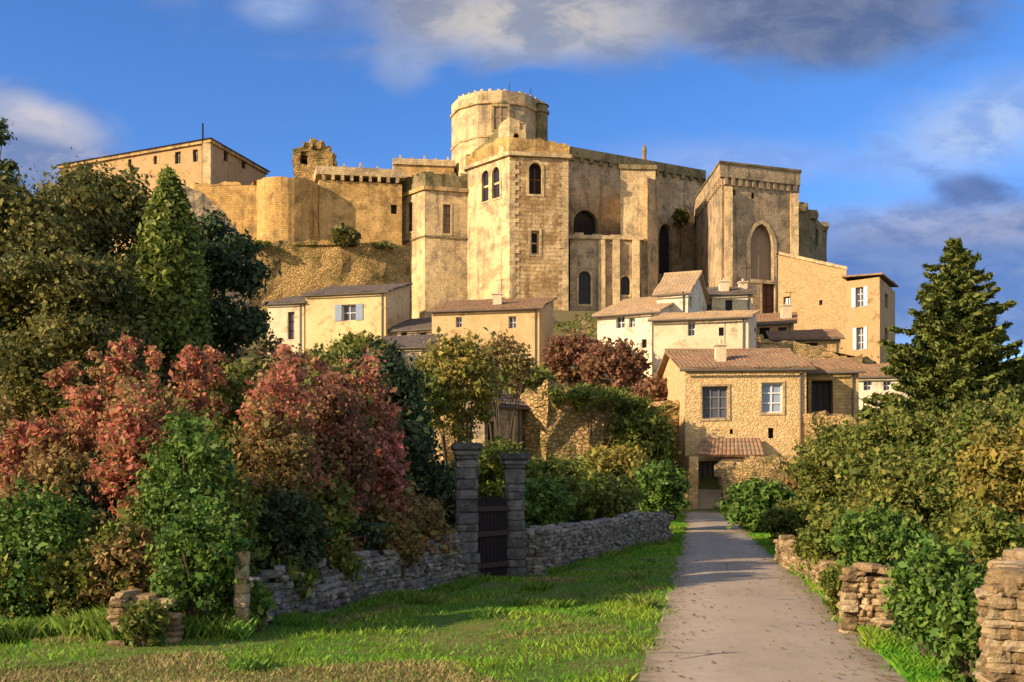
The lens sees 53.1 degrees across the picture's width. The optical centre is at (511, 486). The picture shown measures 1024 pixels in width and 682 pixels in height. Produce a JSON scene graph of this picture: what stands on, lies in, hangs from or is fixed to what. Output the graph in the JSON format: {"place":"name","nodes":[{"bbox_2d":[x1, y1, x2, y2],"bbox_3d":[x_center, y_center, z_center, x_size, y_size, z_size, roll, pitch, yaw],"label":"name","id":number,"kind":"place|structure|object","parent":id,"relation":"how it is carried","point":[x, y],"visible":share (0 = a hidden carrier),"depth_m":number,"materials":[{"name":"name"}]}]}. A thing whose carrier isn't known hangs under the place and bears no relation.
{"place":"outdoors","nodes":[
{"label":"outdoors","id":0,"kind":"place"},
{"bbox_2d":[0,600,260,644],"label":"tall grass","id":1,"kind":"structure","parent":0,"point":[94,621],"depth_m":13.56,"materials":[{"name":"plant"}]},
{"bbox_2d":[0,572,674,681],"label":"dry grass","id":2,"kind":"structure","parent":0,"point":[165,662],"depth_m":11.28,"materials":[{"name":"green plant"}]},
{"bbox_2d":[0,311,978,681],"bbox_3d":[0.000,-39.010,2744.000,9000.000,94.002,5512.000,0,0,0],"label":"ground","id":3,"kind":"structure","parent":0,"point":[478,625],"depth_m":13.75,"materials":[{"name":"green plant"}]},
{"bbox_2d":[0,418,35,493],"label":"sumac shrub","id":4,"kind":"object","parent":3,"relation":"on","point":[18,434],"visible":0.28,"depth_m":17.49,"materials":[{"name":"red plant"}]},
{"bbox_2d":[0,384,72,484],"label":"bush","id":5,"kind":"object","parent":3,"relation":"on","point":[8,409],"visible":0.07,"depth_m":19.66,"materials":[{"name":"brown plant"}]},
{"bbox_2d":[0,476,109,621],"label":"ivy bush","id":6,"kind":"object","parent":3,"relation":"on","point":[49,515],"visible":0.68,"depth_m":14.55,"materials":[{"name":"green plant"}]},
{"bbox_2d":[0,433,111,513],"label":"bush","id":7,"kind":"object","parent":3,"relation":"on","point":[61,471],"visible":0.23,"depth_m":16.62,"materials":[{"name":"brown plant"}]},
{"bbox_2d":[24,406,101,494],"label":"sumac shrub","id":8,"kind":"object","parent":3,"relation":"on","point":[43,429],"visible":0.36,"depth_m":17.71,"materials":[{"name":"red plant"}]},
{"bbox_2d":[0,164,127,357],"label":"oak tree","id":9,"kind":"object","parent":3,"relation":"on","point":[39,222],"visible":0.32,"depth_m":22.21,"materials":[{"name":"green plant"}]},
{"bbox_2d":[15,522,124,618],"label":"hedge bush","id":10,"kind":"object","parent":3,"relation":"on","point":[80,560],"visible":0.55,"depth_m":14.34,"materials":[{"name":"green plant"}]},
{"bbox_2d":[0,236,175,426],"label":"oak tree","id":11,"kind":"object","parent":3,"relation":"on","point":[65,297],"visible":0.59,"depth_m":20.45,"materials":[{"name":"green plant"}]},
{"bbox_2d":[50,449,134,520],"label":"bush","id":12,"kind":"object","parent":3,"relation":"on","point":[93,504],"visible":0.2,"depth_m":16.73,"materials":[{"name":"brown plant"}]},
{"bbox_2d":[19,147,174,335],"bbox_3d":[-10.290,-3.108,25.554,4.749,10.197,4.638,0,0,0],"label":"oak tree","id":13,"kind":"object","parent":3,"relation":"on","point":[117,201],"visible":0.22,"depth_m":24.57,"materials":[{"name":"green plant"}]},
{"bbox_2d":[41,330,156,449],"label":"sumac shrub","id":14,"kind":"object","parent":3,"relation":"on","point":[89,400],"visible":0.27,"depth_m":18.73,"materials":[{"name":"red plant"}]},
{"bbox_2d":[75,513,179,609],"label":"hedge bush","id":15,"kind":"object","parent":3,"relation":"on","point":[133,558],"visible":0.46,"depth_m":14.30,"materials":[{"name":"brown plant"}]},
{"bbox_2d":[79,382,181,583],"bbox_3d":[-6.213,0.222,17.101,1.803,3.915,1.880,0,0,28],"label":"shrub","id":16,"kind":"object","parent":3,"relation":"on","point":[125,445],"visible":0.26,"depth_m":16.70,"materials":[{"name":"red plant"}]},
{"bbox_2d":[91,493,182,605],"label":"ivy bush","id":17,"kind":"object","parent":3,"relation":"on","point":[110,529],"visible":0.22,"depth_m":14.52,"materials":[{"name":"green plant"}]},
{"bbox_2d":[83,362,207,509],"bbox_3d":[-6.308,-0.006,18.099,2.179,4.311,2.297,0,0,33],"label":"russet bush","id":18,"kind":"object","parent":3,"relation":"on","point":[147,386],"visible":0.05,"depth_m":17.70,"materials":[{"name":"brown plant"}]},
{"bbox_2d":[117,598,174,646],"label":"creeper","id":19,"kind":"object","parent":3,"relation":"on","point":[151,619],"visible":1,"depth_m":12.89,"materials":[{"name":"green plant"}]},
{"bbox_2d":[106,589,187,645],"bbox_3d":[-4.764,1.837,13.432,1.049,0.938,0.849,0,0,-19],"label":"stone ruin","id":20,"kind":"object","parent":3,"relation":"on","point":[117,602],"visible":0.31,"depth_m":13.26,"materials":[{"name":"beige stone"}]},
{"bbox_2d":[124,163,216,398],"bbox_3d":[-7.856,-2.584,23.474,2.137,9.620,2.084,0,0,0],"label":"cypress tree","id":21,"kind":"object","parent":3,"relation":"on","point":[175,268],"visible":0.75,"depth_m":23.00,"materials":[{"name":"green plant"}]},
{"bbox_2d":[142,342,218,432],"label":"sumac shrub","id":22,"kind":"object","parent":3,"relation":"on","point":[194,366],"visible":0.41,"depth_m":18.61,"materials":[{"name":"red plant"}]},
{"bbox_2d":[127,401,251,592],"bbox_3d":[-4.828,0.420,15.396,1.949,3.444,1.849,0,0,0],"label":"ivy bush","id":23,"kind":"object","parent":3,"relation":"on","point":[174,467],"visible":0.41,"depth_m":15.07,"materials":[{"name":"green plant"}]},
{"bbox_2d":[144,485,257,634],"bbox_3d":[-4.268,1.060,13.990,1.547,2.152,1.485,0,0,0],"label":"ivy bush","id":24,"kind":"object","parent":3,"relation":"on","point":[200,532],"visible":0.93,"depth_m":13.71,"materials":[{"name":"green plant"}]},
{"bbox_2d":[182,464,276,605],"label":"hedge bush","id":25,"kind":"object","parent":3,"relation":"on","point":[238,493],"visible":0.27,"depth_m":15.27,"materials":[{"name":"green plant"}]},
{"bbox_2d":[193,207,281,366],"bbox_3d":[-7.228,-2.321,25.417,2.667,9.154,2.656,0,0,-32],"label":"evergreen tree","id":26,"kind":"object","parent":3,"relation":"on","point":[223,257],"visible":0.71,"depth_m":25.06,"materials":[{"name":"green plant"}]},
{"bbox_2d":[169,353,309,464],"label":"olive bush","id":27,"kind":"object","parent":3,"relation":"on","point":[237,375],"visible":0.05,"depth_m":20.14,"materials":[{"name":"green plant"}]},
{"bbox_2d":[233,551,250,627],"bbox_3d":[-3.659,1.454,13.899,0.221,1.155,0.223,0,0,0],"label":"stone post","id":28,"kind":"object","parent":3,"relation":"on","point":[241,600],"visible":0.81,"depth_m":13.81,"materials":[{"name":"grey stone"}]},
{"bbox_2d":[198,345,305,434],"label":"sumac shrub","id":29,"kind":"object","parent":3,"relation":"on","point":[216,373],"visible":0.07,"depth_m":19.52,"materials":[{"name":"red plant"}]},
{"bbox_2d":[249,580,277,631],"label":"creeper","id":30,"kind":"object","parent":3,"relation":"on","point":[262,601],"visible":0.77,"depth_m":14.22,"materials":[{"name":"green plant"}]},
{"bbox_2d":[225,391,328,568],"bbox_3d":[-3.964,0.271,17.068,1.792,3.696,1.773,0,0,0],"label":"russet bush","id":31,"kind":"object","parent":3,"relation":"on","point":[297,446],"visible":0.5,"depth_m":16.63,"materials":[{"name":"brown plant"}]},
{"bbox_2d":[261,296,306,354],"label":"village house","id":32,"kind":"structure","parent":3,"relation":"on","point":[287,323],"depth_m":98.71,"materials":[{"name":"beige paint"}]},
{"bbox_2d":[233,340,336,556],"bbox_3d":[-3.873,-0.166,17.436,1.849,4.550,1.857,0,0,0],"label":"shrub","id":33,"kind":"object","parent":3,"relation":"on","point":[274,385],"visible":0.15,"depth_m":17.24,"materials":[{"name":"red plant"}]},
{"bbox_2d":[245,480,335,577],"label":"ivy bush","id":34,"kind":"object","parent":3,"relation":"on","point":[302,514],"visible":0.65,"depth_m":16.18,"materials":[{"name":"green plant"}]},
{"bbox_2d":[56,82,571,318],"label":"castle","id":35,"kind":"structure","parent":3,"relation":"on","point":[482,213],"depth_m":134.69,"materials":[{"name":"beige stone"}]},
{"bbox_2d":[270,344,367,477],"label":"sumac shrub","id":36,"kind":"object","parent":3,"relation":"on","point":[350,380],"visible":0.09,"depth_m":19.89,"materials":[{"name":"red plant"}]},
{"bbox_2d":[245,238,410,318],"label":"stone wall","id":37,"kind":"structure","parent":3,"relation":"on","point":[308,265],"depth_m":122.08,"materials":[{"name":"beige stone"}]},
{"bbox_2d":[305,442,361,559],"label":"hedge bush","id":38,"kind":"object","parent":3,"relation":"on","point":[340,517],"visible":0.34,"depth_m":17.64,"materials":[{"name":"green plant"}]},
{"bbox_2d":[296,361,384,552],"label":"shrub","id":39,"kind":"object","parent":3,"relation":"on","point":[332,407],"visible":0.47,"depth_m":18.25,"materials":[{"name":"red plant"}]},
{"bbox_2d":[227,531,468,625],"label":"dry stone wall","id":40,"kind":"structure","parent":3,"relation":"on","point":[333,589],"depth_m":18.00,"materials":[{"name":"grey stone"}]},
{"bbox_2d":[374,530,425,587],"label":"bush","id":41,"kind":"object","parent":40,"relation":"attached to","point":[407,547],"visible":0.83,"depth_m":19.18,"materials":[{"name":"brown plant"}]},
{"bbox_2d":[300,283,412,365],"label":"village house","id":42,"kind":"structure","parent":3,"relation":"on","point":[332,312],"depth_m":97.42,"materials":[{"name":"yellow paint"}]},
{"bbox_2d":[326,329,398,369],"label":"slope bush","id":43,"kind":"object","parent":3,"relation":"on","point":[349,340],"visible":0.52,"depth_m":84.56,"materials":[{"name":"green plant"}]},
{"bbox_2d":[339,344,411,478],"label":"hedge bush","id":44,"kind":"object","parent":3,"relation":"on","point":[383,408],"visible":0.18,"depth_m":21.39,"materials":[{"name":"red plant"}]},
{"bbox_2d":[331,340,439,483],"bbox_3d":[-3.180,-0.596,24.490,3.028,5.679,3.717,0,0,0],"label":"cedar tree","id":45,"kind":"object","parent":3,"relation":"on","point":[406,394],"visible":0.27,"depth_m":23.90,"materials":[{"name":"green plant"}]},
{"bbox_2d":[360,485,416,548],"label":"russet bush","id":46,"kind":"object","parent":3,"relation":"on","point":[383,509],"visible":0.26,"depth_m":19.45,"materials":[{"name":"brown plant"}]},
{"bbox_2d":[367,429,410,522],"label":"sumac shrub","id":47,"kind":"object","parent":3,"relation":"on","point":[391,470],"visible":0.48,"depth_m":19.82,"materials":[{"name":"red plant"}]},
{"bbox_2d":[369,468,433,539],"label":"hedge bush","id":48,"kind":"object","parent":3,"relation":"on","point":[417,510],"visible":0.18,"depth_m":20.10,"materials":[{"name":"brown plant"}]},
{"bbox_2d":[381,334,443,369],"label":"village house","id":49,"kind":"structure","parent":3,"relation":"on","point":[410,344],"depth_m":87.84,"materials":[{"name":"tile"}]},
{"bbox_2d":[409,493,456,572],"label":"hedge bush","id":50,"kind":"object","parent":3,"relation":"on","point":[435,523],"visible":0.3,"depth_m":20.79,"materials":[{"name":"green plant"}]},
{"bbox_2d":[412,359,454,429],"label":"slope bush","id":51,"kind":"object","parent":3,"relation":"on","point":[438,393],"visible":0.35,"depth_m":47.58,"materials":[{"name":"green plant"}]},
{"bbox_2d":[408,452,484,529],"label":"ivy bush","id":52,"kind":"object","parent":3,"relation":"on","point":[441,484],"visible":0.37,"depth_m":23.80,"materials":[{"name":"green plant"}]},
{"bbox_2d":[406,326,505,476],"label":"golden tree","id":53,"kind":"object","parent":3,"relation":"on","point":[481,392],"visible":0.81,"depth_m":49.27,"materials":[{"name":"green plant"}]},
{"bbox_2d":[451,443,482,577],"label":"gate pillar","id":54,"kind":"structure","parent":3,"relation":"on","point":[466,527],"depth_m":21.77,"materials":[{"name":"stone"}]},
{"bbox_2d":[427,279,556,367],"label":"village house","id":55,"kind":"structure","parent":3,"relation":"on","point":[529,321],"depth_m":93.16,"materials":[{"name":"paint"}]},
{"bbox_2d":[445,433,542,497],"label":"slope bush","id":56,"kind":"object","parent":3,"relation":"on","point":[491,466],"visible":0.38,"depth_m":33.29,"materials":[{"name":"green plant"}]},
{"bbox_2d":[463,386,531,473],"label":"stone shed","id":57,"kind":"structure","parent":3,"relation":"on","point":[483,433],"depth_m":57.73,"materials":[{"name":"stone"}]},
{"bbox_2d":[475,326,539,480],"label":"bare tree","id":58,"kind":"object","parent":3,"relation":"on","point":[505,349],"visible":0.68,"depth_m":53.60,"materials":[{"name":"green plant"}]},
{"bbox_2d":[500,453,528,576],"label":"gate pillar","id":59,"kind":"structure","parent":3,"relation":"on","point":[514,475],"depth_m":23.39,"materials":[{"name":"stone"}]},
{"bbox_2d":[476,496,508,575],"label":"garden gate","id":60,"kind":"structure","parent":59,"relation":"attached to","point":[493,532],"depth_m":22.83,"materials":[{"name":"brown wood"}]},
{"bbox_2d":[504,473,577,530],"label":"slope bush","id":61,"kind":"object","parent":3,"relation":"on","point":[549,503],"visible":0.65,"depth_m":30.50,"materials":[{"name":"green plant"}]},
{"bbox_2d":[146,539,977,681],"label":"grass tufts","id":62,"kind":"object","parent":3,"relation":"on","point":[297,619],"visible":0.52,"depth_m":17.54,"materials":[{"name":"plant"}]},
{"bbox_2d":[530,452,611,514],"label":"slope bush","id":63,"kind":"object","parent":3,"relation":"on","point":[559,466],"visible":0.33,"depth_m":37.22,"materials":[{"name":"green plant"}]},
{"bbox_2d":[539,329,603,384],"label":"wine shrub","id":64,"kind":"object","parent":3,"relation":"on","point":[563,353],"visible":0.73,"depth_m":80.96,"materials":[{"name":"red plant"}]},
{"bbox_2d":[532,467,647,521],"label":"slope bush","id":65,"kind":"object","parent":3,"relation":"on","point":[619,501],"visible":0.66,"depth_m":35.01,"materials":[{"name":"green plant"}]},
{"bbox_2d":[538,381,648,452],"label":"tree","id":66,"kind":"object","parent":3,"relation":"on","point":[593,392],"visible":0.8,"depth_m":57.64,"materials":[{"name":"green plant"}]},
{"bbox_2d":[516,382,679,483],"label":"stone wall","id":67,"kind":"structure","parent":3,"relation":"on","point":[561,429],"depth_m":58.62,"materials":[{"name":"stone"}]},
{"bbox_2d":[523,511,673,575],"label":"dry stone wall","id":68,"kind":"structure","parent":3,"relation":"on","point":[560,544],"depth_m":27.72,"materials":[{"name":"stone"}]},
{"bbox_2d":[579,336,655,391],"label":"wine shrub","id":69,"kind":"object","parent":3,"relation":"on","point":[622,364],"visible":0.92,"depth_m":74.72,"materials":[{"name":"red plant"}]},
{"bbox_2d":[582,440,657,504],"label":"slope bush","id":70,"kind":"object","parent":3,"relation":"on","point":[610,460],"visible":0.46,"depth_m":49.12,"materials":[{"name":"plant"}]},
{"bbox_2d":[591,297,673,382],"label":"village house","id":71,"kind":"structure","parent":3,"relation":"on","point":[625,319],"depth_m":83.18,"materials":[{"name":"white paint"}]},
{"bbox_2d":[603,394,681,499],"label":"slope bush","id":72,"kind":"object","parent":3,"relation":"on","point":[642,424],"visible":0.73,"depth_m":58.24,"materials":[{"name":"green plant"}]},
{"bbox_2d":[630,458,692,522],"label":"slope bush","id":73,"kind":"object","parent":3,"relation":"on","point":[666,481],"visible":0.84,"depth_m":43.34,"materials":[{"name":"green plant"}]},
{"bbox_2d":[652,270,710,312],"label":"village house","id":74,"kind":"structure","parent":3,"relation":"on","point":[684,291],"depth_m":86.74,"materials":[{"name":"white paint"}]},
{"bbox_2d":[588,506,794,555],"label":"bank grass","id":75,"kind":"structure","parent":3,"relation":"on","point":[757,539],"depth_m":34.16,"materials":[{"name":"plant"}]},
{"bbox_2d":[568,143,828,312],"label":"church","id":76,"kind":"structure","parent":3,"relation":"on","point":[624,238],"depth_m":134.83,"materials":[{"name":"stone"}]},
{"bbox_2d":[648,309,760,373],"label":"village house","id":77,"kind":"structure","parent":3,"relation":"on","point":[688,330],"depth_m":75.42,"materials":[{"name":"beige paint"}]},
{"bbox_2d":[706,267,756,311],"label":"village house","id":78,"kind":"structure","parent":3,"relation":"on","point":[724,296],"depth_m":91.58,"materials":[{"name":"beige paint"}]},
{"bbox_2d":[655,322,815,508],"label":"lane house","id":79,"kind":"structure","parent":3,"relation":"on","point":[740,405],"depth_m":60.31,"materials":[{"name":"stone"}]},
{"bbox_2d":[700,384,729,420],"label":"window","id":80,"kind":"structure","parent":79,"relation":"in","point":[713,397],"depth_m":60.64,"materials":[{"name":"grey glass"}]},
{"bbox_2d":[759,381,784,414],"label":"window","id":81,"kind":"structure","parent":79,"relation":"in","point":[771,393],"depth_m":60.34,"materials":[{"name":"white paint"}]},
{"bbox_2d":[713,477,800,532],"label":"round bush","id":82,"kind":"object","parent":3,"relation":"on","point":[747,502],"visible":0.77,"depth_m":42.20,"materials":[{"name":"green plant"}]},
{"bbox_2d":[716,452,798,500],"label":"rubble bank","id":83,"kind":"structure","parent":3,"relation":"on","point":[762,466],"depth_m":56.65,"materials":[{"name":"beige stone"}]},
{"bbox_2d":[756,291,797,341],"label":"village house","id":84,"kind":"structure","parent":3,"relation":"on","point":[785,318],"depth_m":101.10,"materials":[{"name":"beige paint"}]},
{"bbox_2d":[759,494,821,539],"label":"hedge bush","id":85,"kind":"object","parent":3,"relation":"on","point":[785,517],"visible":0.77,"depth_m":34.52,"materials":[{"name":"green plant"}]},
{"bbox_2d":[765,329,844,353],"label":"village house","id":86,"kind":"structure","parent":3,"relation":"on","point":[829,339],"depth_m":95.59,"materials":[{"name":"tile"}]},
{"bbox_2d":[773,535,843,621],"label":"dry stone wall","id":87,"kind":"structure","parent":3,"relation":"on","point":[784,554],"depth_m":24.00,"materials":[{"name":"beige stone"}]},
{"bbox_2d":[756,334,863,363],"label":"hillside wall","id":88,"kind":"structure","parent":3,"relation":"on","point":[807,351],"depth_m":89.96,"materials":[{"name":"beige stone"}]},
{"bbox_2d":[779,413,867,517],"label":"hedge bush","id":89,"kind":"object","parent":3,"relation":"on","point":[816,486],"visible":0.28,"depth_m":37.43,"materials":[{"name":"green plant"}]},
{"bbox_2d":[795,497,865,579],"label":"hedge bush","id":90,"kind":"object","parent":3,"relation":"on","point":[814,545],"visible":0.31,"depth_m":20.84,"materials":[{"name":"green plant"}]},
{"bbox_2d":[813,562,851,614],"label":"hedge bush","id":91,"kind":"object","parent":3,"relation":"on","point":[830,584],"visible":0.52,"depth_m":16.09,"materials":[{"name":"green plant"}]},
{"bbox_2d":[805,358,865,434],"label":"lean to barn","id":92,"kind":"object","parent":3,"relation":"on","point":[832,385],"visible":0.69,"depth_m":62.33,"materials":[{"name":"stone"}]},
{"bbox_2d":[775,252,898,363],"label":"tall house","id":93,"kind":"structure","parent":3,"relation":"on","point":[857,311],"depth_m":113.54,"materials":[{"name":"paint"}]},
{"bbox_2d":[838,562,904,633],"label":"stone pier","id":94,"kind":"structure","parent":3,"relation":"on","point":[862,597],"depth_m":14.08,"materials":[{"name":"beige stone"}]},
{"bbox_2d":[786,562,968,681],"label":"verge weeds","id":95,"kind":"object","parent":3,"relation":"on","point":[908,663],"visible":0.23,"depth_m":11.89,"materials":[{"name":"green plant"}]},
{"bbox_2d":[820,500,937,575],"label":"hedge bush","id":96,"kind":"object","parent":3,"relation":"on","point":[885,531],"visible":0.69,"depth_m":16.68,"materials":[{"name":"green plant"}]},
{"bbox_2d":[858,363,908,409],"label":"village house","id":97,"kind":"structure","parent":3,"relation":"on","point":[873,378],"depth_m":72.81,"materials":[{"name":"white paint"}]},
{"bbox_2d":[822,393,979,531],"bbox_3d":[11.067,-0.264,28.822,4.601,4.874,4.511,0,0,0],"label":"hedge bush","id":98,"kind":"object","parent":3,"relation":"on","point":[873,441],"visible":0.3,"depth_m":28.21,"materials":[{"name":"green plant"}]},
{"bbox_2d":[846,447,1012,561],"bbox_3d":[8.087,0.701,20.078,3.308,2.923,3.294,0,0,0],"label":"hedge bush","id":99,"kind":"object","parent":3,"relation":"on","point":[923,487],"visible":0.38,"depth_m":19.74,"materials":[{"name":"green plant"}]},
{"bbox_2d":[878,531,987,659],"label":"ivy bush","id":100,"kind":"object","parent":3,"relation":"on","point":[926,572],"visible":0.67,"depth_m":11.62,"materials":[{"name":"green plant"}]},
{"bbox_2d":[854,237,1023,421],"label":"fir tree","id":101,"kind":"object","parent":3,"relation":"on","point":[950,350],"visible":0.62,"depth_m":36.92,"materials":[{"name":"green plant"}]},
{"bbox_2d":[929,570,984,681],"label":"ivy bush","id":102,"kind":"object","parent":3,"relation":"on","point":[957,616],"visible":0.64,"depth_m":9.80,"materials":[{"name":"green plant"}]},
{"bbox_2d":[918,384,1023,559],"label":"hedge bush","id":103,"kind":"object","parent":3,"relation":"on","point":[994,414],"visible":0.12,"depth_m":26.32,"materials":[{"name":"green plant"}]},
{"bbox_2d":[925,498,1023,575],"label":"ivy bush","id":104,"kind":"object","parent":3,"relation":"on","point":[997,532],"visible":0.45,"depth_m":12.95,"materials":[{"name":"green plant"}]},
{"bbox_2d":[946,415,1023,559],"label":"hedge bush","id":105,"kind":"object","parent":3,"relation":"on","point":[994,456],"visible":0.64,"depth_m":15.84,"materials":[{"name":"plant"}]},
{"bbox_2d":[973,548,1023,681],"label":"dry stone wall","id":106,"kind":"structure","parent":3,"relation":"on","point":[999,593],"depth_m":8.87,"materials":[{"name":"beige stone"}]},
{"bbox_2d":[0,0,1023,361],"label":"sky","id":107,"kind":"structure","parent":0,"point":[901,121],"materials":[{"name":"blue"}]},
{"bbox_2d":[638,489,906,681],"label":"road","id":108,"kind":"structure","parent":0,"point":[747,636],"depth_m":14.73,"materials":[{"name":"grey concrete"}]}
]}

